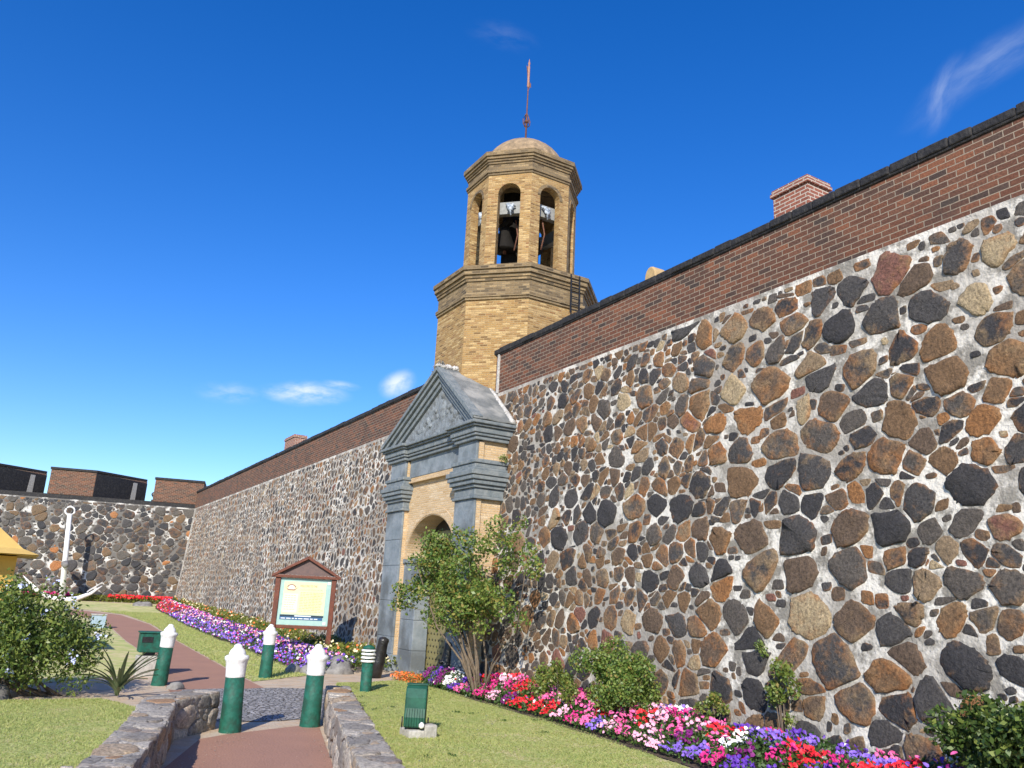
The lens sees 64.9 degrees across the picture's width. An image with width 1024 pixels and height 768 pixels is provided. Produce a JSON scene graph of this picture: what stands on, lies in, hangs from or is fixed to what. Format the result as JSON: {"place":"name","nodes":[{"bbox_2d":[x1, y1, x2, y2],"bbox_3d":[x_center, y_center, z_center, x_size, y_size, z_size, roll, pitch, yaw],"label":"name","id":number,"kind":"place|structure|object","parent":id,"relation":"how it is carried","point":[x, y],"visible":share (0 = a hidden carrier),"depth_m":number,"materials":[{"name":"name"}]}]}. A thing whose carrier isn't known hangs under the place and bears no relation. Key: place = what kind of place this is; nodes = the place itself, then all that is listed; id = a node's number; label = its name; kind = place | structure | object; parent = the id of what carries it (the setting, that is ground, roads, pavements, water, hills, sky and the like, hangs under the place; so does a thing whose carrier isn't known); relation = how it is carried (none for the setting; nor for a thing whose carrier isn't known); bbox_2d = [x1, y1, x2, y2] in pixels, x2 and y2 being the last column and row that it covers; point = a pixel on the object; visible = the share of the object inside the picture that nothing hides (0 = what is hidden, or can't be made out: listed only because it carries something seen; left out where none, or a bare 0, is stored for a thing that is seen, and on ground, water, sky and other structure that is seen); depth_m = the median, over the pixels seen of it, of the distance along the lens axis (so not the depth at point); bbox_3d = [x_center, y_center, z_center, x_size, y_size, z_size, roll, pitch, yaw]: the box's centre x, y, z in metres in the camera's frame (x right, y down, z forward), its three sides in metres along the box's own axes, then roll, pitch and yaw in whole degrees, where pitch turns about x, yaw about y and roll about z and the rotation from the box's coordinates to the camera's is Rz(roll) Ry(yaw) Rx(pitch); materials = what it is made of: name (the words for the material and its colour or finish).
{"place":"outdoors","nodes":[
{"label":"outdoors","id":0,"kind":"place"},
{"bbox_2d":[0,697,135,767],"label":"lawn","id":1,"kind":"structure","parent":0,"point":[33,750],"depth_m":8.84,"materials":[{"name":"green plant"}]},
{"bbox_2d":[5,613,141,683],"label":"lawn","id":2,"kind":"structure","parent":0,"point":[119,648],"depth_m":17.70,"materials":[{"name":"green plant"}]},
{"bbox_2d":[0,528,38,621],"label":"yellow kiosk","id":3,"kind":"object","parent":2,"relation":"on","point":[11,550],"visible":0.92,"depth_m":16.80,"materials":[{"name":"paint"}]},
{"bbox_2d":[90,613,107,627],"bbox_3d":[-13.150,7.567,25.574,0.440,0.510,0.440,12,-17,-29],"label":"plinth sign","id":4,"kind":"object","parent":2,"relation":"on","point":[97,617],"visible":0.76,"depth_m":25.44,"materials":[{"name":"blue paint"}]},
{"bbox_2d":[133,631,161,676],"bbox_3d":[-6.815,5.101,15.083,0.440,0.890,0.360,12,-17,-29],"label":"litter bin","id":5,"kind":"object","parent":2,"relation":"on","point":[149,643],"visible":0.52,"depth_m":14.97,"materials":[{"name":"green metal"}]},
{"bbox_2d":[33,600,305,680],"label":"lawn","id":6,"kind":"structure","parent":0,"point":[105,606],"depth_m":37.52,"materials":[{"name":"green plant"}]},
{"bbox_2d":[132,601,152,606],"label":"boulder","id":7,"kind":"object","parent":6,"relation":"on","point":[147,604],"visible":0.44,"depth_m":41.23,"materials":[{"name":"grey stone"}]},
{"bbox_2d":[258,624,277,677],"bbox_3d":[-4.764,5.262,15.715,0.288,1.103,0.288,12,-17,-29],"label":"bollard","id":8,"kind":"object","parent":6,"relation":"on","point":[270,633],"visible":0.98,"depth_m":15.64,"materials":[{"name":"green metal"}]},
{"bbox_2d":[285,664,300,672],"bbox_3d":[-4.582,5.971,16.859,0.392,0.210,0.384,-4,-16,23],"label":"boulder","id":9,"kind":"object","parent":6,"relation":"on","point":[292,668],"visible":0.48,"depth_m":16.73,"materials":[{"name":"grey stone"}]},
{"bbox_2d":[102,610,306,680],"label":"lawn grass","id":10,"kind":"structure","parent":0,"point":[152,618],"depth_m":22.02,"materials":[{"name":"green plant"}]},
{"bbox_2d":[165,726,332,767],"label":"red path","id":11,"kind":"structure","parent":0,"point":[284,747],"depth_m":8.48,"materials":[{"name":"red concrete"}]},
{"bbox_2d":[60,689,219,767],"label":"path wall","id":12,"kind":"structure","parent":11,"relation":"on","point":[149,731],"depth_m":7.51,"materials":[{"name":"stone"}]},
{"bbox_2d":[168,682,332,767],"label":"path grit","id":13,"kind":"object","parent":11,"relation":"on","point":[259,735],"visible":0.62,"depth_m":8.98,"materials":[{"name":"gravel"}]},
{"bbox_2d":[299,644,328,727],"bbox_3d":[-2.548,3.921,10.356,0.288,1.103,0.288,12,-18,-29],"label":"bollard","id":14,"kind":"object","parent":11,"relation":"on","point":[317,657],"visible":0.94,"depth_m":10.28,"materials":[{"name":"green metal"}]},
{"bbox_2d":[321,685,405,767],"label":"path wall","id":15,"kind":"structure","parent":11,"relation":"on","point":[355,739],"depth_m":7.64,"materials":[{"name":"stone"}]},
{"bbox_2d":[155,608,360,666],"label":"border soil","id":16,"kind":"structure","parent":0,"point":[244,642],"depth_m":23.01,"materials":[{"name":"brown soil"}]},
{"bbox_2d":[15,591,171,603],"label":"border plants","id":17,"kind":"object","parent":16,"relation":"on","point":[92,597],"visible":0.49,"depth_m":44.11,"materials":[{"name":"green plant"}]},
{"bbox_2d":[25,591,172,599],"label":"border flowers","id":18,"kind":"object","parent":17,"relation":"on","point":[127,596],"visible":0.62,"depth_m":44.33,"materials":[{"name":"red plant"}]},
{"bbox_2d":[155,598,392,670],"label":"border flowers","id":19,"kind":"object","parent":16,"relation":"on","point":[212,629],"visible":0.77,"depth_m":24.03,"materials":[{"name":"purple plant"}]},
{"bbox_2d":[173,595,400,668],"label":"border flowers","id":20,"kind":"object","parent":16,"relation":"on","point":[338,647],"visible":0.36,"depth_m":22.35,"materials":[{"name":"orange plant"}]},
{"bbox_2d":[299,665,306,673],"bbox_3d":[-4.163,5.966,16.865,0.556,0.263,0.446,12,-17,-29],"label":"boulder","id":21,"kind":"object","parent":16,"relation":"on","point":[303,669],"visible":0.12,"depth_m":16.75,"materials":[{"name":"grey stone"}]},
{"bbox_2d":[271,556,340,644],"bbox_3d":[-5.183,5.595,19.998,1.680,2.578,0.260,6,-15,-10],"label":"notice board","id":22,"kind":"object","parent":16,"relation":"on","point":[308,602],"visible":1,"depth_m":20.04,"materials":[{"name":"beige wood"}]},
{"bbox_2d":[325,655,353,674],"bbox_3d":[-3.736,6.019,17.237,0.727,0.396,0.644,12,-17,-29],"label":"boulder","id":23,"kind":"object","parent":16,"relation":"on","point":[344,667],"visible":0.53,"depth_m":17.05,"materials":[{"name":"grey stone"}]},
{"bbox_2d":[9,599,692,767],"bbox_3d":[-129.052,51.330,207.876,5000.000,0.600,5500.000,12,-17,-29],"label":"ground","id":24,"kind":"structure","parent":0,"point":[134,692],"depth_m":12.61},
{"bbox_2d":[0,683,9,699],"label":"boulder","id":25,"kind":"object","parent":24,"relation":"on","point":[4,691],"visible":0.61,"depth_m":11.26,"materials":[{"name":"grey stone"}]},
{"bbox_2d":[0,568,117,697],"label":"plumbago bush","id":26,"kind":"object","parent":24,"relation":"on","point":[21,654],"visible":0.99,"depth_m":11.71,"materials":[{"name":"green plant"}]},
{"bbox_2d":[23,506,102,600],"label":"anchor","id":27,"kind":"object","parent":24,"relation":"on","point":[64,565],"visible":0.88,"depth_m":43.26,"materials":[{"name":"white paint"}]},
{"bbox_2d":[0,463,205,603],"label":"bastion flank wall","id":28,"kind":"structure","parent":24,"relation":"on","point":[126,538],"depth_m":45.93,"materials":[{"name":"stone"}]},
{"bbox_2d":[78,648,158,695],"bbox_3d":[-5.633,4.250,11.851,0.743,0.716,1.325,-9,-19,38],"label":"strap leaf plant","id":29,"kind":"object","parent":24,"relation":"on","point":[120,681],"visible":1,"depth_m":11.90,"materials":[{"name":"green plant"}]},
{"bbox_2d":[56,610,262,691],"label":"pathway","id":30,"kind":"structure","parent":24,"relation":"on","point":[190,668],"depth_m":17.27,"materials":[{"name":"red brick"}]},
{"bbox_2d":[151,624,177,685],"bbox_3d":[-5.952,4.683,13.787,0.288,1.103,0.288,15,-18,-28],"label":"bollard","id":31,"kind":"object","parent":30,"relation":"on","point":[169,634],"visible":0.96,"depth_m":13.71,"materials":[{"name":"green metal"}]},
{"bbox_2d":[166,682,184,689],"bbox_3d":[-5.532,4.994,13.268,0.274,0.172,0.271,-3,-16,20],"label":"boulder","id":32,"kind":"object","parent":24,"relation":"on","point":[176,686],"visible":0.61,"depth_m":13.19,"materials":[{"name":"grey stone"}]},
{"bbox_2d":[218,644,249,733],"bbox_3d":[-3.346,3.699,9.681,0.288,1.103,0.288,10,-16,-30],"label":"bollard","id":33,"kind":"object","parent":24,"relation":"on","point":[236,658],"visible":0.94,"depth_m":9.60,"materials":[{"name":"green metal"}]},
{"bbox_2d":[182,688,324,720],"bbox_3d":[-3.659,4.831,12.229,2.753,0.001,3.707,12,-17,-29],"label":"cobbled strip","id":34,"kind":"object","parent":24,"relation":"on","point":[267,704],"visible":0.37,"depth_m":12.06,"materials":[{"name":"grey stone"}]},
{"bbox_2d":[372,637,388,678],"bbox_3d":[-2.769,5.693,16.740,0.376,0.846,0.291,3,-15,1],"label":"cannon post","id":35,"kind":"object","parent":24,"relation":"on","point":[381,655],"visible":0.83,"depth_m":16.64,"materials":[{"name":"black metal"}]},
{"bbox_2d":[374,362,516,682],"bbox_3d":[-1.519,3.074,18.224,1.540,6.939,4.984,12,-17,-29],"label":"gate portal","id":36,"kind":"object","parent":24,"relation":"on","point":[444,446],"visible":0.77,"depth_m":17.97,"materials":[{"name":"grey stone"}]},
{"bbox_2d":[498,454,507,462],"bbox_3d":[-0.169,1.520,16.481,0.210,0.221,0.160,-8,-18,34],"label":"wall weed","id":37,"kind":"object","parent":36,"relation":"attached to","point":[503,458],"depth_m":16.50,"materials":[{"name":"green plant"}]},
{"bbox_2d":[175,101,1023,767],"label":"fort wall","id":38,"kind":"structure","parent":24,"relation":"on","point":[795,437],"depth_m":10.55,"materials":[{"name":"stone"}]},
{"bbox_2d":[753,638,768,657],"bbox_3d":[3.064,3.248,9.906,0.151,0.228,0.231,6,-15,-10],"label":"wall weed","id":39,"kind":"object","parent":38,"relation":"attached to","point":[764,652],"depth_m":9.91,"materials":[{"name":"green plant"}]},
{"bbox_2d":[0,0,1023,500],"label":"sky","id":40,"kind":"structure","parent":0,"point":[229,229],"materials":[{"name":"blue"}]},
{"bbox_2d":[336,680,687,767],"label":"lawn","id":41,"kind":"structure","parent":0,"point":[532,756],"depth_m":9.56,"materials":[{"name":"green plant"}]},
{"bbox_2d":[360,645,375,691],"bbox_3d":[-2.564,5.081,14.239,0.260,0.890,0.260,12,-17,-29],"label":"lamp bollard","id":42,"kind":"object","parent":41,"relation":"on","point":[366,673],"visible":0.98,"depth_m":14.18,"materials":[{"name":"green metal"}]},
{"bbox_2d":[399,682,436,738],"bbox_3d":[-1.178,4.043,9.947,0.397,0.624,0.491,12,-17,-29],"label":"floodlight","id":43,"kind":"object","parent":41,"relation":"on","point":[413,723],"visible":0.97,"depth_m":9.82,"materials":[{"name":"green metal"}]},
{"bbox_2d":[357,695,549,757],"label":"clover weeds","id":44,"kind":"object","parent":41,"relation":"on","point":[449,711],"visible":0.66,"depth_m":11.65,"materials":[{"name":"green plant"}]},
{"bbox_2d":[341,685,586,761],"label":"fallen leaves","id":45,"kind":"object","parent":41,"relation":"on","point":[463,741],"visible":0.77,"depth_m":10.32,"materials":[{"name":"brown plant"}]},
{"bbox_2d":[433,685,804,767],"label":"bed soil","id":46,"kind":"structure","parent":0,"point":[659,753],"depth_m":10.24,"materials":[{"name":"brown soil"}]},
{"bbox_2d":[390,671,422,682],"bbox_3d":[-2.042,5.911,16.225,0.540,0.203,1.149,12,-17,-29],"label":"orange groundcover","id":47,"kind":"object","parent":46,"relation":"on","point":[406,676],"visible":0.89,"depth_m":16.17,"materials":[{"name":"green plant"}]},
{"bbox_2d":[439,642,451,667],"bbox_3d":[-1.318,5.533,15.899,0.361,0.846,0.270,4,-15,-3],"label":"cannon post","id":48,"kind":"object","parent":46,"relation":"on","point":[445,660],"visible":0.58,"depth_m":15.85,"materials":[{"name":"black metal"}]},
{"bbox_2d":[388,513,545,699],"bbox_3d":[-0.796,3.989,14.454,1.793,3.208,3.526,12,-17,-29],"label":"tree","id":49,"kind":"object","parent":46,"relation":"on","point":[470,601],"visible":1,"depth_m":14.23,"materials":[{"name":"green plant"}]},
{"bbox_2d":[527,657,600,716],"bbox_3d":[0.774,4.637,12.195,0.681,0.917,1.558,12,-17,-29],"label":"trailing shrub","id":50,"kind":"object","parent":46,"relation":"on","point":[553,674],"visible":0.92,"depth_m":12.35,"materials":[{"name":"green plant"}]},
{"bbox_2d":[567,634,663,727],"bbox_3d":[1.443,4.195,11.254,0.954,1.339,1.749,12,-17,-29],"label":"round shrub","id":51,"kind":"object","parent":46,"relation":"on","point":[627,684],"visible":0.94,"depth_m":10.96,"materials":[{"name":"green plant"}]},
{"bbox_2d":[421,665,963,767],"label":"petunia flowers","id":52,"kind":"object","parent":46,"relation":"on","point":[895,761],"visible":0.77,"depth_m":9.53,"materials":[{"name":"pink plant"}]},
{"bbox_2d":[692,691,729,738],"bbox_3d":[2.547,4.271,10.180,0.295,0.731,0.540,12,-17,-29],"label":"wall creeper","id":53,"kind":"object","parent":46,"relation":"on","point":[708,702],"depth_m":10.27,"materials":[{"name":"green plant"}]},
{"bbox_2d":[763,657,803,764],"bbox_3d":[3.111,3.792,9.277,0.371,1.228,0.491,12,-17,-29],"label":"shrub","id":54,"kind":"object","parent":46,"relation":"on","point":[777,695],"depth_m":9.30,"materials":[{"name":"green plant"}]},
{"bbox_2d":[923,688,1023,767],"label":"rose bush","id":55,"kind":"object","parent":46,"relation":"on","point":[991,734],"visible":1,"depth_m":6.81,"materials":[{"name":"green plant"}]},
{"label":"rampart terrace","id":56,"kind":"structure","parent":0,"visible":0},
{"bbox_2d":[284,434,307,449],"bbox_3d":[-10.696,4.074,39.219,0.680,3.000,1.680,12,-17,-29],"label":"chimney","id":57,"kind":"object","parent":56,"relation":"on","point":[292,440],"visible":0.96,"depth_m":38.96,"materials":[{"name":"brick"}]},
{"bbox_2d":[433,138,597,390],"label":"bell tower","id":58,"kind":"structure","parent":56,"relation":"on","point":[488,305],"depth_m":19.53,"materials":[{"name":"yellow brick"}]},
{"bbox_2d":[497,218,517,255],"bbox_3d":[-0.169,-3.686,20.338,0.600,0.914,0.639,5,-15,-7],"label":"bell","id":59,"kind":"object","parent":58,"relation":"hanging from","point":[506,245],"visible":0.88,"depth_m":20.21,"materials":[{"name":"brown metal"}]},
{"bbox_2d":[523,59,530,137],"bbox_3d":[0.420,-7.675,21.938,0.180,2.750,0.183,-1,-16,14],"label":"weather vane","id":60,"kind":"object","parent":58,"relation":"on","point":[526,121],"visible":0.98,"depth_m":21.90,"materials":[{"name":"metal"}]},
{"bbox_2d":[516,219,544,255],"bbox_3d":[0.473,-3.670,20.280,0.718,0.914,0.681,2,-15,2],"label":"bell","id":61,"kind":"object","parent":58,"relation":"hanging from","point":[540,250],"visible":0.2,"depth_m":20.06,"materials":[{"name":"brown metal"}]},
{"bbox_2d":[569,274,579,312],"bbox_3d":[1.477,-2.104,18.898,0.264,0.960,0.030,12,-17,-29],"label":"iron ladder","id":62,"kind":"object","parent":58,"relation":"attached to","point":[571,292],"visible":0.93,"depth_m":18.89,"materials":[{"name":"black metal"}]},
{"bbox_2d":[645,267,663,279],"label":"scrolled gable","id":63,"kind":"structure","parent":56,"relation":"on","point":[652,272],"depth_m":17.09,"materials":[{"name":"beige paint"}]},
{"bbox_2d":[770,174,831,218],"bbox_3d":[5.018,-2.021,13.811,0.640,2.980,0.820,12,-17,-29],"label":"chimney","id":64,"kind":"object","parent":56,"relation":"on","point":[797,193],"visible":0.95,"depth_m":13.90,"materials":[{"name":"brick"}]}
]}

